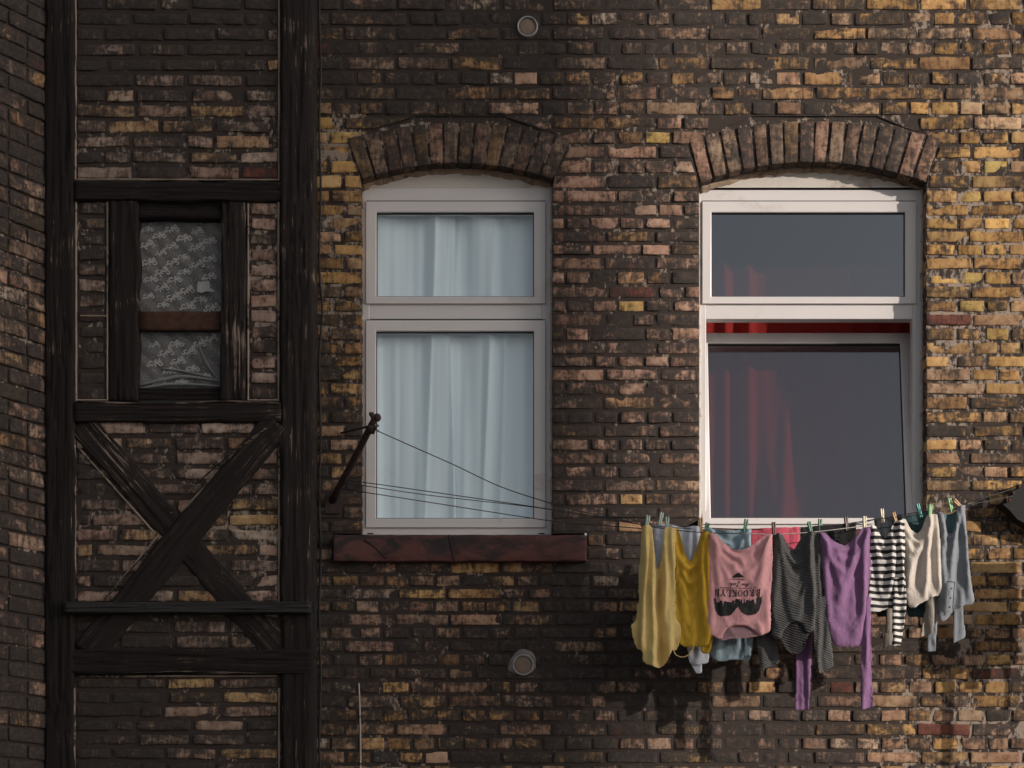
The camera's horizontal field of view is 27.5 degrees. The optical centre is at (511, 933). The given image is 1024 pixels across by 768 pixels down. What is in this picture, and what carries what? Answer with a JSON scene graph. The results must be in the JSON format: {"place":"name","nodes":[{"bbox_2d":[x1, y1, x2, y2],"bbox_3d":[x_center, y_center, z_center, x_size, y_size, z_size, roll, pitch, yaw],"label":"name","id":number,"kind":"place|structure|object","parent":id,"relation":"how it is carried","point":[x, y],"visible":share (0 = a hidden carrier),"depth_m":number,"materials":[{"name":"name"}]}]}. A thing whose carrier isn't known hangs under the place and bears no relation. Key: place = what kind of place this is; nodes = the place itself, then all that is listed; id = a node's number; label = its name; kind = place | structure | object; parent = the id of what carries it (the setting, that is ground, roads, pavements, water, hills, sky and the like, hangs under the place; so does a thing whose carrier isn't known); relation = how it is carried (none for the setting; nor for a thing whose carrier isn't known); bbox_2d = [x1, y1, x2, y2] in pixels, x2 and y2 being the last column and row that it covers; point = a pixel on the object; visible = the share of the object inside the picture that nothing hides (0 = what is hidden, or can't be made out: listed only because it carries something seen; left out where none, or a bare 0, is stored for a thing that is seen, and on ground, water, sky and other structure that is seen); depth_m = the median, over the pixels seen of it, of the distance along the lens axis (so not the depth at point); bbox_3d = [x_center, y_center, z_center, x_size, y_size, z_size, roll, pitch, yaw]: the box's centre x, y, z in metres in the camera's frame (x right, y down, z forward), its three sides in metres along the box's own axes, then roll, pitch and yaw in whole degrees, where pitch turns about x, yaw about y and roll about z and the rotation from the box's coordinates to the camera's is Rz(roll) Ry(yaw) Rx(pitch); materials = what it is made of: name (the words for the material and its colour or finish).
{"place":"outdoors","nodes":[
{"label":"outdoors","id":0,"kind":"place"},
{"label":"ground","id":1,"kind":"structure","parent":0,"visible":0},
{"bbox_2d":[0,0,46,767],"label":"brick wing","id":2,"kind":"structure","parent":1,"relation":"on","point":[23,25],"depth_m":10.65,"materials":[{"name":"brown brick"}]},
{"bbox_2d":[317,0,1023,767],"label":"brick house","id":3,"kind":"structure","parent":1,"relation":"on","point":[697,140],"depth_m":11.00,"materials":[{"name":"brown brick"}]},
{"bbox_2d":[44,0,317,767],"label":"timber bay","id":4,"kind":"object","parent":3,"relation":"attached to","point":[181,539],"visible":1,"depth_m":10.80,"materials":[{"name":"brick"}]},
{"bbox_2d":[138,202,221,399],"bbox_3d":[-1.723,-3.281,10.853,0.442,1.041,0.094,0,0,0],"label":"window","id":5,"kind":"structure","parent":4,"relation":"in","point":[148,321],"depth_m":10.82,"materials":[{"name":"brown wood"}]},
{"bbox_2d":[140,222,221,387],"bbox_3d":[-1.732,-3.288,10.876,0.442,0.913,0.025,0,0,0],"label":"lace curtain","id":6,"kind":"object","parent":4,"relation":"hanging from","point":[180,261],"visible":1,"depth_m":10.88,"materials":[{"name":"white fabric"}]},
{"bbox_2d":[197,281,213,292],"bbox_3d":[-1.590,-3.354,10.845,0.091,0.061,0.002,0,0,0],"label":"paper scrap","id":7,"kind":"object","parent":4,"relation":"attached to","point":[202,287],"visible":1,"depth_m":10.84,"materials":[{"name":"white paper"}]},
{"bbox_2d":[318,0,323,767],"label":"cable","id":8,"kind":"object","parent":3,"relation":"attached to","point":[319,386],"visible":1,"depth_m":10.98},
{"bbox_2d":[325,412,380,513],"bbox_3d":[-0.810,-2.421,10.751,0.084,0.426,0.610,0,0,-28],"label":"line bracket","id":9,"kind":"object","parent":3,"relation":"attached to","point":[333,502],"visible":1,"depth_m":10.79,"materials":[{"name":"metal"}]},
{"bbox_2d":[339,488,641,528],"bbox_3d":[-0.121,-2.182,10.679,1.633,0.286,0.099,0,0,12],"label":"clothes line","id":10,"kind":"object","parent":9,"relation":"attached to","point":[489,511],"visible":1,"depth_m":10.64,"materials":[{"name":"black"}]},
{"bbox_2d":[379,431,642,524],"bbox_3d":[-0.009,-2.294,10.525,1.337,0.471,0.012,0,0,-2],"label":"clothes line","id":11,"kind":"object","parent":9,"relation":"attached to","point":[506,488],"visible":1,"depth_m":10.52,"materials":[{"name":"black"}]},
{"bbox_2d":[651,526,740,533],"bbox_3d":[0.921,-2.039,10.540,0.525,0.047,0.004,0,0,0],"label":"clothes line","id":12,"kind":"object","parent":11,"relation":"attached to","point":[698,532],"visible":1,"depth_m":10.54,"materials":[{"name":"grey"}]},
{"bbox_2d":[645,515,649,524],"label":"clothes peg","id":13,"kind":"object","parent":12,"relation":"attached to","point":[647,521],"visible":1,"depth_m":10.54,"materials":[{"name":"plastic"}]},
{"bbox_2d":[631,525,693,667],"bbox_3d":[0.767,-1.698,10.529,0.339,0.720,0.089,0,0,0],"label":"yellow top","id":14,"kind":"object","parent":12,"relation":"hanging from","point":[656,630],"visible":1,"depth_m":10.52,"materials":[{"name":"fabric"}]},
{"bbox_2d":[665,517,668,527],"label":"clothes peg","id":15,"kind":"object","parent":12,"relation":"attached to","point":[666,521],"visible":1,"depth_m":10.54,"materials":[{"name":"plastic"}]},
{"bbox_2d":[675,528,712,653],"bbox_3d":[0.912,-1.729,10.543,0.205,0.632,0.064,0,0,6],"label":"mustard top","id":16,"kind":"object","parent":12,"relation":"hanging from","point":[692,585],"visible":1,"depth_m":10.54,"materials":[{"name":"fabric"}]},
{"bbox_2d":[704,522,709,531],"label":"clothes peg","id":17,"kind":"object","parent":12,"relation":"attached to","point":[706,527],"visible":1,"depth_m":10.54,"materials":[{"name":"plastic"}]},
{"bbox_2d":[741,524,874,534],"bbox_3d":[1.493,-2.038,10.540,0.673,0.056,0.004,0,0,0],"label":"clothes line","id":18,"kind":"object","parent":12,"relation":"attached to","point":[806,532],"visible":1,"depth_m":10.54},
{"bbox_2d":[708,533,772,640],"bbox_3d":[1.146,-1.744,10.515,0.338,0.539,0.059,0,0,0],"label":"pink shirt","id":19,"kind":"object","parent":18,"relation":"hanging from","point":[739,600],"visible":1,"depth_m":10.51,"materials":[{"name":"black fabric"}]},
{"bbox_2d":[771,522,775,534],"bbox_3d":[1.321,-2.038,10.540,0.021,0.072,0.017,-4,2,-29],"label":"clothes peg","id":20,"kind":"object","parent":18,"relation":"attached to","point":[773,524],"visible":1,"depth_m":10.54,"materials":[{"name":"wood"}]},
{"bbox_2d":[757,531,833,673],"bbox_3d":[1.424,-1.664,10.533,0.390,0.718,0.104,0,0,10],"label":"grey sweater","id":21,"kind":"object","parent":18,"relation":"hanging from","point":[798,609],"visible":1,"depth_m":10.52,"materials":[{"name":"grey fabric"}]},
{"bbox_2d":[807,521,812,531],"bbox_3d":[1.504,-2.041,10.540,0.021,0.072,0.017,-16,7,-28],"label":"clothes peg","id":22,"kind":"object","parent":18,"relation":"attached to","point":[809,524],"visible":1,"depth_m":10.54,"materials":[{"name":"plastic"}]},
{"bbox_2d":[795,527,872,709],"bbox_3d":[1.619,-1.587,10.544,0.395,0.921,0.118,0,0,18],"label":"purple shirt","id":23,"kind":"object","parent":18,"relation":"hanging from","point":[846,574],"visible":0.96,"depth_m":10.52,"materials":[{"name":"purple fabric"}]},
{"bbox_2d":[862,516,866,527],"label":"clothes peg","id":24,"kind":"object","parent":18,"relation":"attached to","point":[864,519],"visible":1,"depth_m":10.54,"materials":[{"name":"wood"}]},
{"bbox_2d":[344,483,691,528],"bbox_3d":[0.007,-2.197,10.686,1.832,0.297,0.112,0,0,9],"label":"clothes line","id":25,"kind":"object","parent":9,"relation":"attached to","point":[508,504],"visible":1,"depth_m":10.66,"materials":[{"name":"black"}]},
{"bbox_2d":[346,481,1012,529],"bbox_3d":[0.866,-2.205,10.759,3.496,0.298,0.266,0,0,0],"label":"clothes line","id":26,"kind":"object","parent":9,"relation":"attached to","point":[636,521],"visible":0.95,"depth_m":10.65,"materials":[{"name":"black"}]},
{"bbox_2d":[658,512,663,525],"bbox_3d":[0.757,-2.109,10.639,0.021,0.072,0.017,17,-9,-33],"label":"clothes peg","id":27,"kind":"object","parent":26,"relation":"attached to","point":[661,514],"visible":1,"depth_m":10.64,"materials":[{"name":"plastic"}]},
{"bbox_2d":[653,524,708,672],"bbox_3d":[0.860,-1.703,10.627,0.287,0.763,0.053,0,0,0],"label":"white shirt","id":28,"kind":"object","parent":26,"relation":"hanging from","point":[697,658],"visible":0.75,"depth_m":10.63,"materials":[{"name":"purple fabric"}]},
{"bbox_2d":[699,518,702,531],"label":"clothes peg","id":29,"kind":"object","parent":26,"relation":"attached to","point":[701,523],"visible":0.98,"depth_m":10.63,"materials":[{"name":"wood"}]},
{"bbox_2d":[708,528,752,661],"bbox_3d":[1.111,-1.724,10.634,0.246,0.678,0.056,0,0,0],"label":"blue shirt","id":30,"kind":"object","parent":26,"relation":"hanging from","point":[732,649],"visible":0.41,"depth_m":10.63,"materials":[{"name":"fabric"}]},
{"bbox_2d":[743,519,747,532],"bbox_3d":[1.189,-2.074,10.640,0.021,0.072,0.017,8,-2,-17],"label":"clothes peg","id":31,"kind":"object","parent":26,"relation":"attached to","point":[745,524],"visible":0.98,"depth_m":10.64,"materials":[{"name":"plastic"}]},
{"bbox_2d":[751,527,799,611],"bbox_3d":[1.340,-1.790,10.639,0.258,0.558,0.024,0,0,0],"label":"pink towel","id":32,"kind":"object","parent":26,"relation":"hanging from","point":[792,540],"visible":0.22,"depth_m":10.63,"materials":[{"name":"fabric"}]},
{"bbox_2d":[818,519,821,530],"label":"clothes peg","id":33,"kind":"object","parent":26,"relation":"attached to","point":[819,522],"visible":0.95,"depth_m":10.63,"materials":[{"name":"plastic"}]},
{"bbox_2d":[800,523,855,592],"bbox_3d":[1.612,-1.858,10.639,0.296,0.465,0.024,0,0,0],"label":"black shirt","id":34,"kind":"object","parent":26,"relation":"hanging from","point":[842,537],"visible":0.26,"depth_m":10.64,"materials":[{"name":"fabric"}]},
{"bbox_2d":[844,517,847,530],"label":"clothes peg","id":35,"kind":"object","parent":26,"relation":"attached to","point":[846,521],"visible":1,"depth_m":10.63,"materials":[{"name":"wood"}]},
{"bbox_2d":[874,515,901,616],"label":"navy shirt","id":36,"kind":"object","parent":26,"relation":"hanging from","point":[884,529],"visible":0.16,"depth_m":10.64,"materials":[{"name":"black fabric"}]},
{"bbox_2d":[905,511,927,617],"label":"teal shirt","id":37,"kind":"object","parent":26,"relation":"hanging from","point":[915,523],"visible":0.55,"depth_m":10.64,"materials":[{"name":"fabric"}]},
{"bbox_2d":[358,683,360,767],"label":"thin pipe","id":38,"kind":"object","parent":3,"relation":"attached to","point":[359,721],"visible":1,"depth_m":10.98,"materials":[{"name":"metal"}]},
{"bbox_2d":[377,216,455,517],"bbox_3d":[-0.539,-3.048,11.157,0.484,1.743,0.045,0,0,-1],"label":"net curtain","id":39,"kind":"object","parent":3,"relation":"hanging from","point":[414,378],"visible":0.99,"depth_m":11.16,"materials":[{"name":"white fabric"}]},
{"bbox_2d":[329,156,584,560],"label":"window","id":40,"kind":"structure","parent":3,"relation":"in","point":[435,192],"depth_m":11.09,"materials":[{"name":"white plastic"}]},
{"bbox_2d":[450,216,532,517],"bbox_3d":[-0.086,-3.048,11.162,0.542,1.743,0.049,0,0,0],"label":"net curtain","id":41,"kind":"object","parent":3,"relation":"hanging from","point":[492,390],"visible":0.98,"depth_m":11.16,"materials":[{"name":"white fabric"}]},
{"bbox_2d":[507,649,535,675],"bbox_3d":[0.053,-1.428,10.999,0.156,0.144,0.026,0,0,0],"label":"vent cap","id":42,"kind":"object","parent":3,"relation":"attached to","point":[522,662],"visible":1,"depth_m":10.99,"materials":[{"name":"metal"}]},
{"bbox_2d":[517,16,537,37],"bbox_3d":[0.081,-4.770,10.999,0.110,0.110,0.026,0,0,0],"label":"vent cap","id":43,"kind":"object","parent":3,"relation":"attached to","point":[524,22],"visible":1,"depth_m":10.99,"materials":[{"name":"metal"}]},
{"bbox_2d":[663,152,936,529],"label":"window","id":44,"kind":"structure","parent":3,"relation":"in","point":[796,216],"depth_m":11.10,"materials":[{"name":"white plastic"}]},
{"bbox_2d":[706,263,909,517],"bbox_3d":[1.645,-2.921,11.407,1.297,1.503,0.218,0,0,0],"label":"red curtain","id":45,"kind":"object","parent":3,"relation":"hanging from","point":[805,432],"visible":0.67,"depth_m":11.48,"materials":[{"name":"red fabric"}]},
{"bbox_2d":[996,483,1023,527],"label":"line bracket","id":46,"kind":"object","parent":3,"relation":"attached to","point":[1012,508],"visible":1,"depth_m":10.90,"materials":[{"name":"black metal"}]},
{"bbox_2d":[851,488,1015,524],"bbox_3d":[2.197,-2.191,10.642,0.982,0.265,0.161,0,0,-21],"label":"clothes line","id":47,"kind":"object","parent":46,"relation":"attached to","point":[934,512],"visible":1,"depth_m":10.55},
{"bbox_2d":[880,509,884,522],"bbox_3d":[1.874,-2.113,10.580,0.021,0.072,0.017,-7,3,-28],"label":"clothes peg","id":48,"kind":"object","parent":47,"relation":"attached to","point":[882,514],"visible":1,"depth_m":10.58,"materials":[{"name":"wood"}]},
{"bbox_2d":[869,520,905,645],"bbox_3d":[1.889,-1.762,10.519,0.194,0.637,0.051,0,0,0],"label":"striped shirt","id":49,"kind":"object","parent":47,"relation":"hanging from","point":[887,587],"visible":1,"depth_m":10.52,"materials":[{"name":"fabric"}]},
{"bbox_2d":[891,512,896,521],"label":"clothes peg","id":50,"kind":"object","parent":47,"relation":"attached to","point":[894,516],"visible":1,"depth_m":10.54,"materials":[{"name":"wood"}]},
{"bbox_2d":[883,514,941,646],"bbox_3d":[2.026,-1.784,10.553,0.297,0.663,0.085,0,0,9],"label":"beige shirt","id":51,"kind":"object","parent":47,"relation":"hanging from","point":[922,572],"visible":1,"depth_m":10.54,"materials":[{"name":"fabric"}]},
{"bbox_2d":[915,503,922,517],"bbox_3d":[2.061,-2.141,10.581,0.021,0.072,0.017,-26,14,-32],"label":"clothes peg","id":52,"kind":"object","parent":47,"relation":"attached to","point":[918,508],"visible":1,"depth_m":10.57,"materials":[{"name":"plastic"}]},
{"bbox_2d":[928,504,931,516],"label":"clothes peg","id":53,"kind":"object","parent":47,"relation":"attached to","point":[929,509],"visible":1,"depth_m":10.54,"materials":[{"name":"plastic"}]},
{"bbox_2d":[927,505,973,651],"bbox_3d":[2.221,-1.795,10.564,0.230,0.732,0.088,0,0,0],"label":"grey blue shirt","id":54,"kind":"object","parent":47,"relation":"hanging from","point":[955,596],"visible":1,"depth_m":10.54,"materials":[{"name":"grey fabric"}]},
{"bbox_2d":[947,498,953,512],"bbox_3d":[2.216,-2.163,10.560,0.021,0.072,0.017,-16,8,-28],"label":"clothes peg","id":55,"kind":"object","parent":47,"relation":"attached to","point":[949,500],"visible":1,"depth_m":10.56,"materials":[{"name":"plastic"}]},
{"bbox_2d":[953,498,960,505],"bbox_3d":[2.256,-2.168,10.562,0.072,0.021,0.017,37,-20,-29],"label":"clothes peg","id":56,"kind":"object","parent":47,"relation":"attached to","point":[956,502],"visible":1,"depth_m":10.55,"materials":[{"name":"wood"}]}
]}

